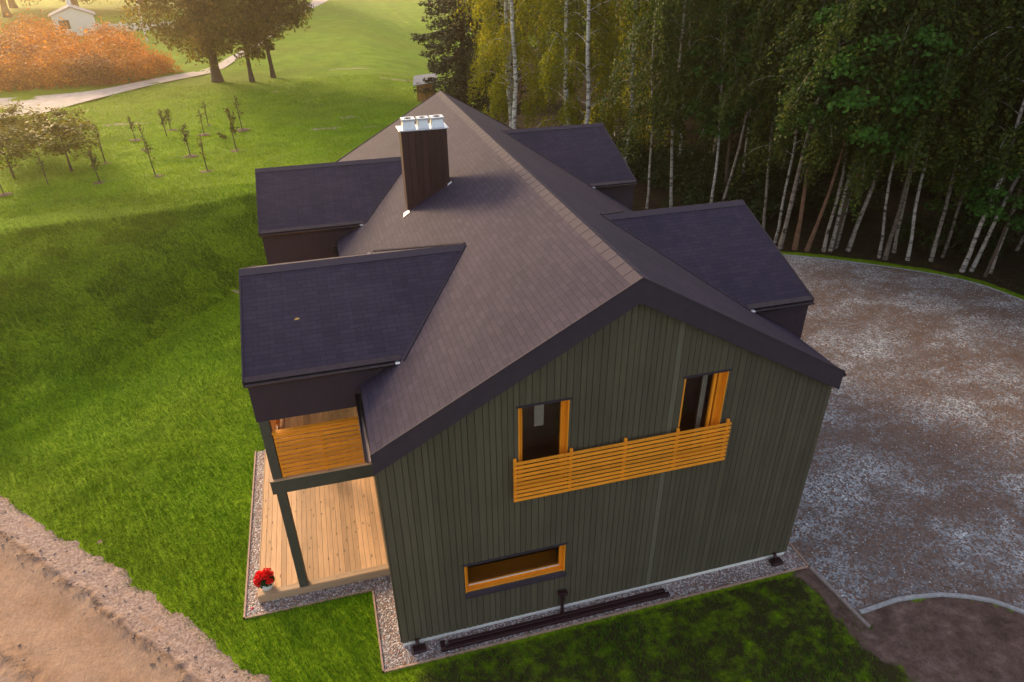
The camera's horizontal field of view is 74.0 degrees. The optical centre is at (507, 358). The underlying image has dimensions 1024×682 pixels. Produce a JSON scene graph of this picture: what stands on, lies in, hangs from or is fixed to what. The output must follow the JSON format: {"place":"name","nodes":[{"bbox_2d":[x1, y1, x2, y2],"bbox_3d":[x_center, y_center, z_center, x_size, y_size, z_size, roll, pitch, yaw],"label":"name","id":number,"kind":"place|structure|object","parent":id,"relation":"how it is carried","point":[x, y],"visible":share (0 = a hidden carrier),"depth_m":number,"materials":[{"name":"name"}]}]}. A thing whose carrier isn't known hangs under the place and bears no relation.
{"place":"outdoors","nodes":[
{"label":"outdoors","id":0,"kind":"place"},
{"bbox_2d":[0,495,270,681],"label":"dirt road","id":1,"kind":"structure","parent":0,"point":[52,630],"depth_m":14.57,"materials":[{"name":"soil"}]},
{"bbox_2d":[0,501,248,681],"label":"loose clods","id":2,"kind":"object","parent":1,"relation":"on","point":[139,630],"visible":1,"depth_m":14.93,"materials":[{"name":"brown soil"}]},
{"bbox_2d":[0,0,327,117],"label":"farm track","id":3,"kind":"structure","parent":0,"point":[65,100],"depth_m":54.78,"materials":[{"name":"white gravel"}]},
{"bbox_2d":[0,0,1023,681],"bbox_3d":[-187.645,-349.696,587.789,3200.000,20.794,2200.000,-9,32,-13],"label":"ground","id":4,"kind":"structure","parent":0,"point":[958,638],"depth_m":21.91,"materials":[{"name":"green plant"}]},
{"bbox_2d":[0,121,42,177],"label":"fruit tree","id":5,"kind":"object","parent":4,"relation":"on","point":[7,137],"visible":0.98,"depth_m":33.91,"materials":[{"name":"green plant"}]},
{"bbox_2d":[0,33,46,70],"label":"russet shrub","id":6,"kind":"object","parent":4,"relation":"on","point":[19,46],"visible":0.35,"depth_m":61.46,"materials":[{"name":"orange plant"}]},
{"bbox_2d":[0,100,51,151],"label":"fruit tree","id":7,"kind":"object","parent":4,"relation":"on","point":[6,120],"visible":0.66,"depth_m":38.02,"materials":[{"name":"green plant"}]},
{"bbox_2d":[0,46,53,91],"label":"rusty shrub","id":8,"kind":"object","parent":4,"relation":"on","point":[4,74],"visible":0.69,"depth_m":57.26,"materials":[{"name":"orange plant"}]},
{"bbox_2d":[0,8,68,41],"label":"rusty shrub","id":9,"kind":"object","parent":4,"relation":"on","point":[7,26],"visible":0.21,"depth_m":83.91,"materials":[{"name":"orange plant"}]},
{"bbox_2d":[0,9,87,52],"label":"rusty shrub","id":10,"kind":"object","parent":4,"relation":"on","point":[35,26],"visible":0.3,"depth_m":75.48,"materials":[{"name":"orange plant"}]},
{"bbox_2d":[3,18,94,68],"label":"rusty shrub","id":11,"kind":"object","parent":4,"relation":"on","point":[51,39],"visible":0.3,"depth_m":68.65,"materials":[{"name":"orange plant"}]},
{"bbox_2d":[11,50,94,90],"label":"rusty shrub","id":12,"kind":"object","parent":4,"relation":"on","point":[56,73],"visible":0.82,"depth_m":57.51,"materials":[{"name":"orange plant"}]},
{"bbox_2d":[23,106,97,152],"bbox_3d":[-24.968,-12.694,38.273,3.451,2.815,3.300,-6,32,-9],"label":"fruit tree","id":13,"kind":"object","parent":4,"relation":"on","point":[58,113],"visible":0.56,"depth_m":37.57,"materials":[{"name":"green plant"}]},
{"bbox_2d":[20,115,106,171],"bbox_3d":[-22.820,-10.939,35.234,3.900,2.914,4.079,-27,39,-36],"label":"fruit tree","id":14,"kind":"object","parent":4,"relation":"on","point":[40,138],"visible":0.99,"depth_m":34.71,"materials":[{"name":"green plant"}]},
{"bbox_2d":[22,34,108,82],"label":"rusty shrub","id":15,"kind":"object","parent":4,"relation":"on","point":[67,53],"visible":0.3,"depth_m":61.98,"materials":[{"name":"orange plant"}]},
{"bbox_2d":[48,0,97,35],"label":"white building","id":16,"kind":"structure","parent":4,"relation":"on","point":[75,18],"depth_m":94.59,"materials":[{"name":"paint"}]},
{"bbox_2d":[53,47,126,88],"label":"russet shrub","id":17,"kind":"object","parent":4,"relation":"on","point":[93,71],"visible":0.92,"depth_m":58.11,"materials":[{"name":"orange plant"}]},
{"bbox_2d":[70,24,152,57],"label":"rusty shrub","id":18,"kind":"object","parent":4,"relation":"on","point":[100,39],"visible":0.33,"depth_m":70.68,"materials":[{"name":"orange plant"}]},
{"bbox_2d":[77,16,145,48],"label":"rusty shrub","id":19,"kind":"object","parent":4,"relation":"on","point":[106,27],"visible":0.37,"depth_m":79.23,"materials":[{"name":"orange plant"}]},
{"bbox_2d":[82,36,146,76],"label":"rusty shrub","id":20,"kind":"object","parent":4,"relation":"on","point":[116,48],"visible":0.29,"depth_m":63.48,"materials":[{"name":"orange plant"}]},
{"bbox_2d":[100,49,160,84],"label":"rusty shrub","id":21,"kind":"object","parent":4,"relation":"on","point":[134,70],"visible":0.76,"depth_m":60.29,"materials":[{"name":"orange plant"}]},
{"bbox_2d":[0,192,266,428],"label":"bank grass","id":22,"kind":"structure","parent":4,"relation":"on","point":[14,243],"depth_m":26.68,"materials":[{"name":"green plant"}]},
{"bbox_2d":[96,21,173,31],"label":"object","id":23,"kind":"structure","parent":4,"relation":"on","point":[135,27],"depth_m":99.51,"materials":[{"name":"plant"}]},
{"bbox_2d":[128,45,183,75],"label":"rusty shrub","id":24,"kind":"object","parent":4,"relation":"on","point":[164,64],"visible":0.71,"depth_m":63.90,"materials":[{"name":"orange plant"}]},
{"bbox_2d":[107,0,275,82],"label":"broadleaf tree","id":25,"kind":"object","parent":4,"relation":"on","point":[183,29],"visible":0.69,"depth_m":55.53,"materials":[{"name":"green plant"}]},
{"bbox_2d":[0,74,423,217],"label":"meadow grass","id":26,"kind":"structure","parent":4,"relation":"on","point":[185,158],"depth_m":40.67,"materials":[{"name":"green plant"}]},
{"bbox_2d":[176,0,286,81],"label":"broadleaf tree","id":27,"kind":"object","parent":4,"relation":"on","point":[203,12],"visible":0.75,"depth_m":55.57,"materials":[{"name":"green plant"}]},
{"bbox_2d":[223,107,240,151],"bbox_3d":[-15.425,-12.885,38.274,0.858,2.581,0.856,21,37,32],"label":"sapling","id":28,"kind":"object","parent":4,"relation":"on","point":[232,130],"visible":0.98,"depth_m":38.08,"materials":[{"name":"green plant"}]},
{"bbox_2d":[207,0,313,77],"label":"broadleaf tree","id":29,"kind":"object","parent":4,"relation":"on","point":[287,17],"visible":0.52,"depth_m":58.72,"materials":[{"name":"green plant"}]},
{"bbox_2d":[258,438,389,602],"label":"wooden deck","id":30,"kind":"structure","parent":4,"relation":"on","point":[339,529],"depth_m":16.41,"materials":[{"name":"brown wood"}]},
{"bbox_2d":[253,567,274,590],"bbox_3d":[-5.369,4.879,15.022,0.452,0.485,0.452,-9,32,-13],"label":"flower pot","id":31,"kind":"object","parent":30,"relation":"on","point":[264,580],"visible":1,"depth_m":14.91,"materials":[{"name":"white paint"}]},
{"bbox_2d":[413,73,436,100],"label":"shed","id":32,"kind":"structure","parent":4,"relation":"on","point":[418,82],"depth_m":51.49,"materials":[{"name":"brown wood"}]},
{"bbox_2d":[410,0,527,117],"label":"spruce tree","id":33,"kind":"object","parent":4,"relation":"on","point":[448,36],"visible":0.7,"depth_m":48.28,"materials":[{"name":"green plant"}]},
{"bbox_2d":[447,0,534,98],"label":"spruce tree","id":34,"kind":"object","parent":4,"relation":"on","point":[499,22],"visible":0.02,"depth_m":62.37,"materials":[{"name":"green plant"}]},
{"bbox_2d":[450,0,550,127],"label":"birch tree","id":35,"kind":"object","parent":4,"relation":"on","point":[505,12],"visible":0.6,"depth_m":43.87,"materials":[{"name":"green plant"}]},
{"bbox_2d":[456,0,549,128],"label":"birch tree","id":36,"kind":"object","parent":4,"relation":"on","point":[511,63],"visible":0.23,"depth_m":46.49,"materials":[{"name":"green plant"}]},
{"bbox_2d":[471,0,563,128],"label":"birch tree","id":37,"kind":"object","parent":4,"relation":"on","point":[498,83],"visible":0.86,"depth_m":41.38,"materials":[{"name":"green plant"}]},
{"bbox_2d":[245,450,806,669],"bbox_3d":[-1.449,1.294,21.694,12.520,0.001,17.860,-9,32,-13],"label":"pebble border","id":38,"kind":"object","parent":4,"relation":"on","point":[396,653],"visible":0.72,"depth_m":15.12,"materials":[{"name":"grey gravel"}]},
{"bbox_2d":[448,588,664,644],"bbox_3d":[1.136,5.507,14.565,4.880,0.075,0.080,-9,32,-13],"label":"metal bar","id":39,"kind":"object","parent":38,"relation":"on","point":[547,618],"visible":1,"depth_m":14.51,"materials":[{"name":"black metal"}]},
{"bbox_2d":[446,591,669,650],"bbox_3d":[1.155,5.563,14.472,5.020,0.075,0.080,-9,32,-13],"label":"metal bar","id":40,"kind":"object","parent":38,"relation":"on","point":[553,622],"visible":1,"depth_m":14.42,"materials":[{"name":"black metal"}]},
{"bbox_2d":[243,451,809,672],"bbox_3d":[-1.448,1.310,21.704,12.556,0.085,17.896,-9,32,-13],"label":"border edging","id":41,"kind":"object","parent":4,"relation":"on","point":[553,629],"visible":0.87,"depth_m":14.83,"materials":[{"name":"grey concrete"}]},
{"bbox_2d":[239,90,846,645],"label":"house","id":42,"kind":"structure","parent":4,"relation":"on","point":[543,364],"depth_m":13.48,"materials":[{"name":"wood"}]},
{"bbox_2d":[462,542,567,598],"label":"low window","id":43,"kind":"structure","parent":42,"relation":"in","point":[489,573],"depth_m":14.04,"materials":[{"name":"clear glass"}]},
{"bbox_2d":[516,397,572,489],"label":"french door","id":44,"kind":"structure","parent":42,"relation":"in","point":[543,428],"depth_m":13.84,"materials":[{"name":"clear glass"}]},
{"bbox_2d":[676,369,731,458],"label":"french door","id":45,"kind":"structure","parent":42,"relation":"in","point":[703,396],"depth_m":13.38,"materials":[{"name":"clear glass"}]},
{"bbox_2d":[501,0,626,141],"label":"birch tree","id":46,"kind":"object","parent":4,"relation":"on","point":[547,60],"visible":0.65,"depth_m":40.02,"materials":[{"name":"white plant"}]},
{"bbox_2d":[542,0,601,115],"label":"aspen tree","id":47,"kind":"object","parent":4,"relation":"on","point":[574,6],"visible":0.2,"depth_m":47.12,"materials":[{"name":"plant"}]},
{"bbox_2d":[546,0,610,83],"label":"birch tree","id":48,"kind":"object","parent":4,"relation":"on","point":[580,25],"visible":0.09,"depth_m":53.42,"materials":[{"name":"green plant"}]},
{"bbox_2d":[541,0,652,148],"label":"birch tree","id":49,"kind":"object","parent":4,"relation":"on","point":[569,109],"visible":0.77,"depth_m":39.40,"materials":[{"name":"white plant"}]},
{"bbox_2d":[569,0,662,144],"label":"birch tree","id":50,"kind":"object","parent":4,"relation":"on","point":[620,38],"visible":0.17,"depth_m":44.82,"materials":[{"name":"green plant"}]},
{"bbox_2d":[612,132,654,176],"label":"undergrowth bush","id":51,"kind":"object","parent":4,"relation":"on","point":[635,163],"visible":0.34,"depth_m":42.05,"materials":[{"name":"green plant"}]},
{"bbox_2d":[590,0,687,164],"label":"birch tree","id":52,"kind":"object","parent":4,"relation":"on","point":[609,118],"visible":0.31,"depth_m":40.41,"materials":[{"name":"green plant"}]},
{"bbox_2d":[593,0,700,208],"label":"birch tree","id":53,"kind":"object","parent":4,"relation":"on","point":[653,110],"visible":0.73,"depth_m":33.31,"materials":[{"name":"green plant"}]},
{"bbox_2d":[632,151,680,189],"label":"undergrowth bush","id":54,"kind":"object","parent":4,"relation":"on","point":[644,178],"visible":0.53,"depth_m":40.21,"materials":[{"name":"green plant"}]},
{"bbox_2d":[623,0,712,146],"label":"birch tree","id":55,"kind":"object","parent":4,"relation":"on","point":[658,52],"visible":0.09,"depth_m":40.13,"materials":[{"name":"green plant"}]},
{"bbox_2d":[642,132,701,168],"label":"undergrowth bush","id":56,"kind":"object","parent":4,"relation":"on","point":[668,145],"visible":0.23,"depth_m":42.55,"materials":[{"name":"green plant"}]},
{"bbox_2d":[620,0,724,206],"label":"birch tree","id":57,"kind":"object","parent":4,"relation":"on","point":[664,114],"visible":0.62,"depth_m":32.95,"materials":[{"name":"green plant"}]},
{"bbox_2d":[638,140,710,187],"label":"undergrowth bush","id":58,"kind":"object","parent":4,"relation":"on","point":[666,151],"visible":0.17,"depth_m":40.99,"materials":[{"name":"green plant"}]},
{"bbox_2d":[644,0,729,153],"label":"birch tree","id":59,"kind":"object","parent":4,"relation":"on","point":[690,41],"visible":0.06,"depth_m":38.33,"materials":[{"name":"green plant"}]},
{"bbox_2d":[650,145,724,186],"bbox_3d":[10.859,-11.478,40.286,4.943,2.671,4.424,10,33,17],"label":"undergrowth bush","id":60,"kind":"object","parent":4,"relation":"on","point":[683,155],"visible":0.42,"depth_m":39.46,"materials":[{"name":"green plant"}]},
{"bbox_2d":[673,174,738,205],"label":"undergrowth bush","id":61,"kind":"object","parent":4,"relation":"on","point":[696,196],"visible":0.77,"depth_m":36.42,"materials":[{"name":"green plant"}]},
{"bbox_2d":[691,135,734,161],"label":"undergrowth bush","id":62,"kind":"object","parent":4,"relation":"on","point":[708,144],"visible":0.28,"depth_m":43.40,"materials":[{"name":"green plant"}]},
{"bbox_2d":[669,145,762,201],"bbox_3d":[11.911,-10.411,38.297,5.368,2.900,4.804,4,31,8],"label":"undergrowth bush","id":63,"kind":"object","parent":4,"relation":"on","point":[708,172],"visible":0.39,"depth_m":38.25,"materials":[{"name":"green plant"}]},
{"bbox_2d":[696,158,753,197],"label":"undergrowth bush","id":64,"kind":"object","parent":4,"relation":"on","point":[730,168],"visible":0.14,"depth_m":37.78,"materials":[{"name":"green plant"}]},
{"bbox_2d":[678,0,784,202],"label":"birch tree","id":65,"kind":"object","parent":4,"relation":"on","point":[702,92],"visible":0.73,"depth_m":31.69,"materials":[{"name":"green plant"}]},
{"bbox_2d":[702,169,762,209],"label":"undergrowth bush","id":66,"kind":"object","parent":4,"relation":"on","point":[738,187],"visible":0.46,"depth_m":36.18,"materials":[{"name":"green plant"}]},
{"bbox_2d":[676,0,798,200],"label":"birch tree","id":67,"kind":"object","parent":4,"relation":"on","point":[731,122],"visible":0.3,"depth_m":32.76,"materials":[{"name":"green plant"}]},
{"bbox_2d":[695,5,806,168],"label":"tree","id":68,"kind":"object","parent":4,"relation":"on","point":[735,141],"visible":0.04,"depth_m":44.42,"materials":[{"name":"green plant"}]},
{"bbox_2d":[696,0,805,179],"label":"birch tree","id":69,"kind":"object","parent":4,"relation":"on","point":[746,144],"visible":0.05,"depth_m":36.84,"materials":[{"name":"green plant"}]},
{"bbox_2d":[695,0,821,201],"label":"birch tree","id":70,"kind":"object","parent":4,"relation":"on","point":[754,38],"visible":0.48,"depth_m":30.98,"materials":[{"name":"green plant"}]},
{"bbox_2d":[727,172,817,223],"bbox_3d":[13.658,-8.594,35.422,4.982,2.692,4.459,-7,32,-9],"label":"undergrowth bush","id":71,"kind":"object","parent":4,"relation":"on","point":[773,186],"visible":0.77,"depth_m":34.55,"materials":[{"name":"green plant"}]},
{"bbox_2d":[738,143,817,196],"bbox_3d":[15.007,-10.627,38.677,4.602,2.778,5.142,19,36,29],"label":"undergrowth bush","id":72,"kind":"object","parent":4,"relation":"on","point":[773,170],"visible":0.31,"depth_m":38.08,"materials":[{"name":"green plant"}]},
{"bbox_2d":[731,0,825,229],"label":"birch tree","id":73,"kind":"object","parent":4,"relation":"on","point":[757,118],"visible":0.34,"depth_m":30.61,"materials":[{"name":"green plant"}]},
{"bbox_2d":[730,0,870,243],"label":"birch tree","id":74,"kind":"object","parent":4,"relation":"on","point":[783,144],"visible":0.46,"depth_m":29.54,"materials":[{"name":"green plant"}]},
{"bbox_2d":[773,0,898,249],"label":"birch tree","id":75,"kind":"object","parent":4,"relation":"on","point":[797,234],"visible":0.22,"depth_m":28.15,"materials":[{"name":"green plant"}]},
{"bbox_2d":[809,566,870,627],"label":"kerb","id":76,"kind":"structure","parent":4,"relation":"on","point":[843,600],"depth_m":14.86,"materials":[{"name":"grey concrete"}]},
{"bbox_2d":[805,176,891,219],"bbox_3d":[17.784,-8.690,35.679,4.530,2.448,4.054,-2,31,-1],"label":"undergrowth bush","id":77,"kind":"object","parent":4,"relation":"on","point":[830,202],"visible":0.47,"depth_m":35.21,"materials":[{"name":"green plant"}]},
{"bbox_2d":[761,0,936,248],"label":"birch tree","id":78,"kind":"object","parent":4,"relation":"on","point":[795,106],"visible":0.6,"depth_m":26.94,"materials":[{"name":"green plant"}]},
{"bbox_2d":[783,9,926,251],"bbox_3d":[14.712,-13.229,27.345,5.468,19.217,4.884,-10,32,-14],"label":"birch tree","id":79,"kind":"object","parent":4,"relation":"on","point":[835,90],"visible":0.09,"depth_m":29.01,"materials":[{"name":"green plant"}]},
{"bbox_2d":[804,0,922,251],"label":"birch tree","id":80,"kind":"object","parent":4,"relation":"on","point":[815,228],"visible":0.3,"depth_m":25.63,"materials":[{"name":"green plant"}]},
{"bbox_2d":[793,0,950,248],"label":"birch tree","id":81,"kind":"object","parent":4,"relation":"on","point":[857,195],"visible":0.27,"depth_m":27.82,"materials":[{"name":"green plant"}]},
{"bbox_2d":[777,0,972,249],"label":"birch tree","id":82,"kind":"object","parent":4,"relation":"on","point":[848,100],"visible":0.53,"depth_m":26.11,"materials":[{"name":"green plant"}]},
{"bbox_2d":[827,0,933,251],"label":"birch tree","id":83,"kind":"object","parent":4,"relation":"on","point":[831,245],"visible":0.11,"depth_m":28.03,"materials":[{"name":"green plant"}]},
{"bbox_2d":[783,254,1023,300],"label":"yard rim","id":84,"kind":"object","parent":4,"relation":"on","point":[908,269],"visible":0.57,"depth_m":29.77,"materials":[{"name":"plant"}]},
{"bbox_2d":[783,255,1023,612],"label":"gravel yard","id":85,"kind":"structure","parent":4,"relation":"on","point":[897,489],"depth_m":19.60,"materials":[{"name":"grey gravel"}]},
{"bbox_2d":[833,0,983,257],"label":"birch tree","id":86,"kind":"object","parent":4,"relation":"on","point":[940,5],"visible":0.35,"depth_m":25.95,"materials":[{"name":"green plant"}]},
{"bbox_2d":[870,156,949,187],"bbox_3d":[23.330,-11.114,39.513,4.114,2.483,4.596,-26,39,-35],"label":"undergrowth bush","id":87,"kind":"object","parent":4,"relation":"on","point":[897,173],"visible":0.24,"depth_m":39.46,"materials":[{"name":"green plant"}]},
{"bbox_2d":[886,210,945,240],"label":"undergrowth bush","id":88,"kind":"object","parent":4,"relation":"on","point":[905,228],"visible":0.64,"depth_m":32.34,"materials":[{"name":"green plant"}]},
{"bbox_2d":[845,0,1021,251],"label":"birch tree","id":89,"kind":"object","parent":4,"relation":"on","point":[859,219],"visible":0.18,"depth_m":25.96,"materials":[{"name":"green plant"}]},
{"bbox_2d":[850,0,1023,252],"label":"birch tree","id":90,"kind":"object","parent":4,"relation":"on","point":[945,79],"visible":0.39,"depth_m":26.03,"materials":[{"name":"green plant"}]},
{"bbox_2d":[858,592,1023,614],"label":"curved kerb","id":91,"kind":"structure","parent":4,"relation":"on","point":[927,595],"depth_m":14.80,"materials":[{"name":"concrete"}]},
{"bbox_2d":[902,156,988,198],"bbox_3d":[24.793,-10.246,37.881,4.418,2.667,4.936,8,32,14],"label":"undergrowth bush","id":92,"kind":"object","parent":4,"relation":"on","point":[926,189],"visible":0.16,"depth_m":37.87,"materials":[{"name":"green plant"}]},
{"bbox_2d":[876,0,1023,259],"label":"birch tree","id":93,"kind":"object","parent":4,"relation":"on","point":[948,140],"visible":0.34,"depth_m":26.34,"materials":[{"name":"green plant"}]},
{"bbox_2d":[891,0,1010,260],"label":"birch tree","id":94,"kind":"object","parent":4,"relation":"on","point":[909,249],"visible":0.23,"depth_m":26.51,"materials":[{"name":"green plant"}]},
{"bbox_2d":[904,113,1015,236],"bbox_3d":[20.677,-8.007,31.112,4.552,6.274,4.180,-24,38,-33],"label":"maple tree","id":95,"kind":"object","parent":4,"relation":"on","point":[938,203],"visible":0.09,"depth_m":30.74,"materials":[{"name":"green plant"}]},
{"bbox_2d":[900,0,1023,257],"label":"birch tree","id":96,"kind":"object","parent":4,"relation":"on","point":[955,219],"visible":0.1,"depth_m":28.11,"materials":[{"name":"green plant"}]},
{"bbox_2d":[917,193,1014,262],"bbox_3d":[20.906,-5.976,31.059,4.634,2.504,4.148,-16,34,-23],"label":"undergrowth bush","id":97,"kind":"object","parent":4,"relation":"on","point":[963,226],"visible":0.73,"depth_m":30.77,"materials":[{"name":"green plant"}]},
{"bbox_2d":[918,0,1023,261],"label":"birch tree","id":98,"kind":"object","parent":4,"relation":"on","point":[981,134],"visible":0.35,"depth_m":25.77,"materials":[{"name":"green plant"}]},
{"bbox_2d":[934,0,1023,272],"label":"birch tree","id":99,"kind":"object","parent":4,"relation":"on","point":[1009,145],"visible":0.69,"depth_m":25.83,"materials":[{"name":"green plant"}]},
{"bbox_2d":[951,134,1023,276],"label":"maple tree","id":100,"kind":"object","parent":4,"relation":"on","point":[980,208],"visible":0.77,"depth_m":27.18,"materials":[{"name":"green plant"}]},
{"bbox_2d":[967,10,1023,271],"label":"birch tree","id":101,"kind":"object","parent":4,"relation":"on","point":[984,244],"visible":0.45,"depth_m":25.69,"materials":[{"name":"green plant"}]},
{"bbox_2d":[969,224,1023,249],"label":"undergrowth bush","id":102,"kind":"object","parent":4,"relation":"on","point":[997,230],"visible":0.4,"depth_m":31.34,"materials":[{"name":"green plant"}]},
{"bbox_2d":[981,63,1023,273],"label":"birch tree","id":103,"kind":"object","parent":4,"relation":"on","point":[1012,98],"visible":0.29,"depth_m":26.89,"materials":[{"name":"green plant"}]},
{"bbox_2d":[981,186,1023,234],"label":"undergrowth bush","id":104,"kind":"object","parent":4,"relation":"on","point":[1018,211],"visible":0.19,"depth_m":32.87,"materials":[{"name":"green plant"}]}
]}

